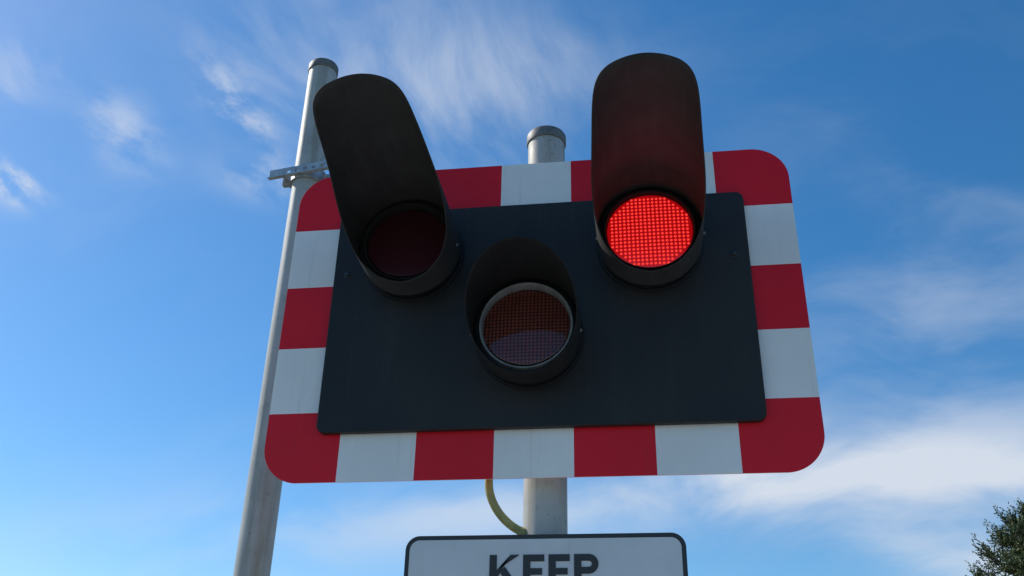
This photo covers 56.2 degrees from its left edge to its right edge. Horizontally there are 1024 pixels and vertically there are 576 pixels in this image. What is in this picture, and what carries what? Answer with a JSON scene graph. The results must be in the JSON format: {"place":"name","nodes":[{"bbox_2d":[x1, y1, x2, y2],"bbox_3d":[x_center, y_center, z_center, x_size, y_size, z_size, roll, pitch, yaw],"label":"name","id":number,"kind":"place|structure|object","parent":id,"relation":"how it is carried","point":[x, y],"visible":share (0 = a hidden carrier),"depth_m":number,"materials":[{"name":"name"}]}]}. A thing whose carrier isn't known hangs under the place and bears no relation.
{"place":"outdoors","nodes":[
{"label":"outdoors","id":0,"kind":"place"},
{"bbox_2d":[0,0,1023,575],"label":"sky","id":1,"kind":"structure","parent":0,"point":[143,221],"materials":[{"name":"blue"}]},
{"label":"ground","id":2,"kind":"structure","parent":0,"visible":0},
{"bbox_2d":[964,498,1023,575],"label":"conifer tree","id":3,"kind":"object","parent":2,"relation":"on","point":[1014,566],"visible":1,"depth_m":10.41,"materials":[{"name":"green plant"}]},
{"bbox_3d":[0.069,-0.179,2.699,1.200,0.045,0.030,-3,-28,8],"label":"back rail","id":4,"kind":"object","parent":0,"visible":0},
{"bbox_2d":[316,192,766,434],"bbox_3d":[0.063,0.058,2.540,1.130,0.656,0.020,-3,-28,8],"label":"black panel","id":5,"kind":"object","parent":4,"relation":"attached to","point":[687,352],"visible":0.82,"depth_m":2.47,"materials":[{"name":"paint"}]},
{"bbox_2d":[313,73,460,294],"bbox_3d":[-0.315,-0.235,2.377,0.276,0.276,0.573,-3,-28,8],"label":"lamp hood","id":6,"kind":"object","parent":5,"relation":"attached to","point":[376,151],"visible":0.97,"depth_m":2.43,"materials":[{"name":"black paint"}]},
{"bbox_2d":[360,201,444,278],"bbox_3d":[-0.281,-0.123,2.590,0.266,0.266,0.010,-3,-28,8],"label":"lamp bezel","id":7,"kind":"object","parent":6,"relation":"attached to","point":[362,256],"visible":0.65,"depth_m":2.62,"materials":[{"name":"black paint"}]},
{"bbox_2d":[363,203,445,280],"bbox_3d":[-0.281,-0.121,2.592,0.242,0.242,0.032,-3,-28,8],"label":"lens seal","id":8,"kind":"object","parent":6,"relation":"attached to","point":[381,217],"visible":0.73,"depth_m":2.62,"materials":[{"name":"black rubber"}]},
{"bbox_2d":[368,210,445,275],"bbox_3d":[-0.282,-0.124,2.588,0.220,0.220,0.004,-3,-34,8],"label":"lamp lens","id":9,"kind":"object","parent":8,"relation":"attached to","point":[407,243],"visible":0.98,"depth_m":2.58,"materials":[{"name":"red glass"}]},
{"bbox_2d":[372,253,460,297],"bbox_3d":[-0.276,-0.105,2.623,0.267,0.267,0.066,-3,-28,8],"label":"lamp housing","id":10,"kind":"object","parent":6,"relation":"attached to","point":[444,282],"visible":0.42,"depth_m":2.59,"materials":[{"name":"black plastic"}]},
{"bbox_2d":[366,234,463,301],"bbox_3d":[-0.271,-0.088,2.655,0.282,0.282,0.008,-3,-28,8],"label":"lamp flange","id":11,"kind":"object","parent":5,"relation":"attached to","point":[447,284],"visible":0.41,"depth_m":2.60,"materials":[{"name":"black plastic"}]},
{"bbox_2d":[465,236,581,383],"bbox_3d":[0.024,0.057,2.348,0.276,0.276,0.259,-3,-28,8],"label":"lamp hood","id":12,"kind":"object","parent":5,"relation":"attached to","point":[500,263],"visible":0.93,"depth_m":2.38,"materials":[{"name":"black paint"}]},
{"bbox_2d":[474,280,576,371],"bbox_3d":[0.036,0.097,2.422,0.266,0.266,0.010,-3,-28,8],"label":"lamp bezel","id":13,"kind":"object","parent":12,"relation":"attached to","point":[487,300],"visible":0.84,"depth_m":2.44,"materials":[{"name":"black plastic"}]},
{"bbox_2d":[479,283,573,369],"bbox_3d":[0.037,0.098,2.425,0.242,0.242,0.032,-3,-28,8],"label":"lens seal","id":14,"kind":"object","parent":12,"relation":"attached to","point":[497,297],"visible":0.98,"depth_m":2.43,"materials":[{"name":"grey rubber"}]},
{"bbox_2d":[483,290,569,364],"bbox_3d":[0.036,0.096,2.421,0.220,0.220,0.004,-3,-34,8],"label":"lamp lens","id":15,"kind":"object","parent":14,"relation":"attached to","point":[524,327],"visible":1,"depth_m":2.42,"materials":[{"name":"red glass"}]},
{"bbox_2d":[486,319,579,385],"bbox_3d":[0.042,0.115,2.456,0.267,0.267,0.066,-3,-28,8],"label":"lamp housing","id":16,"kind":"object","parent":12,"relation":"attached to","point":[550,379],"visible":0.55,"depth_m":2.42,"materials":[{"name":"black plastic"}]},
{"bbox_2d":[477,322,583,389],"bbox_3d":[0.047,0.132,2.488,0.282,0.282,0.008,-3,-28,8],"label":"lamp flange","id":17,"kind":"object","parent":5,"relation":"attached to","point":[557,379],"visible":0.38,"depth_m":2.43,"materials":[{"name":"black plastic"}]},
{"bbox_2d":[591,52,705,285],"bbox_3d":[0.325,-0.261,2.289,0.276,0.276,0.573,-3,-28,8],"label":"lamp hood","id":18,"kind":"object","parent":5,"relation":"attached to","point":[646,125],"visible":0.97,"depth_m":2.33,"materials":[{"name":"black paint"}]},
{"bbox_2d":[603,190,696,269],"bbox_3d":[0.359,-0.148,2.504,0.242,0.242,0.032,-3,-28,8],"label":"lens seal","id":19,"kind":"object","parent":18,"relation":"attached to","point":[677,200],"visible":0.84,"depth_m":2.51,"materials":[{"name":"black rubber"}]},
{"bbox_2d":[607,195,692,266],"bbox_3d":[0.359,-0.149,2.501,0.221,0.221,0.004,-3,-28,8],"label":"led lens","id":20,"kind":"object","parent":19,"relation":"attached to","point":[656,242],"visible":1,"depth_m":2.50,"materials":[{"name":"red"}]},
{"bbox_2d":[610,197,689,264],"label":"led dots","id":21,"kind":"object","parent":20,"relation":"attached to","point":[654,244],"visible":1,"depth_m":2.50,"materials":[{"name":"red plastic"}]},
{"bbox_2d":[599,188,700,239],"bbox_3d":[0.359,-0.149,2.501,0.266,0.266,0.010,-3,-28,8],"label":"lamp bezel","id":22,"kind":"object","parent":18,"relation":"attached to","point":[684,200],"visible":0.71,"depth_m":2.53,"materials":[{"name":"black plastic"}]},
{"bbox_2d":[604,261,696,288],"bbox_3d":[0.364,-0.131,2.535,0.267,0.267,0.066,-3,-28,8],"label":"lamp housing","id":23,"kind":"object","parent":18,"relation":"attached to","point":[651,286],"visible":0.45,"depth_m":2.50,"materials":[{"name":"black plastic"}]},
{"bbox_2d":[597,242,703,291],"bbox_3d":[0.369,-0.114,2.567,0.282,0.282,0.008,-3,-28,8],"label":"lamp flange","id":24,"kind":"object","parent":5,"relation":"attached to","point":[679,282],"visible":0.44,"depth_m":2.51,"materials":[{"name":"black plastic"}]},
{"bbox_2d":[730,249,738,257],"bbox_3d":[0.585,-0.091,2.524,0.024,0.024,0.002,-3,-28,8],"label":"panel washer","id":25,"kind":"object","parent":5,"relation":"attached to","point":[731,255],"visible":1,"depth_m":2.52,"materials":[{"name":"black metal"}]},
{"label":"pavement","id":26,"kind":"structure","parent":0,"visible":0},
{"bbox_2d":[523,135,567,534],"bbox_3d":[0.070,1.153,2.085,0.111,3.612,0.111,-3,-28,8],"label":"pole tube","id":27,"kind":"object","parent":26,"relation":"on","point":[544,505],"visible":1,"depth_m":2.37,"materials":[{"name":"grey metal"}]},
{"bbox_2d":[485,479,525,534],"bbox_3d":[-0.011,0.480,2.415,0.114,0.293,0.023,3,-28,-3],"label":"power cable","id":28,"kind":"object","parent":27,"relation":"attached to","point":[505,519],"visible":0.5,"depth_m":2.37,"materials":[{"name":"rubber"}]},
{"bbox_2d":[517,527,525,534],"bbox_3d":[0.025,0.601,2.356,0.025,0.031,0.024,-3,-28,8],"label":"cable gland","id":29,"kind":"object","parent":27,"relation":"attached to","point":[522,531],"visible":0.52,"depth_m":2.35,"materials":[{"name":"plastic"}]},
{"bbox_2d":[264,149,824,483],"bbox_3d":[0.061,0.052,2.558,1.400,0.932,0.004,-3,-28,8],"label":"chequered board","id":30,"kind":"object","parent":27,"relation":"attached to","point":[786,434],"visible":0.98,"depth_m":2.44,"materials":[{"name":"metal"}]},
{"bbox_2d":[404,533,687,575],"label":"keep crossing clear sign","id":31,"kind":"object","parent":27,"relation":"attached to","point":[633,554],"visible":1,"depth_m":2.26,"materials":[{"name":"metal"}]},
{"bbox_2d":[527,125,565,147],"bbox_3d":[0.105,-0.451,2.929,0.120,0.042,0.120,-3,-28,8],"label":"pole cap","id":32,"kind":"object","parent":27,"relation":"on","point":[546,130],"visible":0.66,"depth_m":2.88,"materials":[{"name":"grey metal"}]}
]}

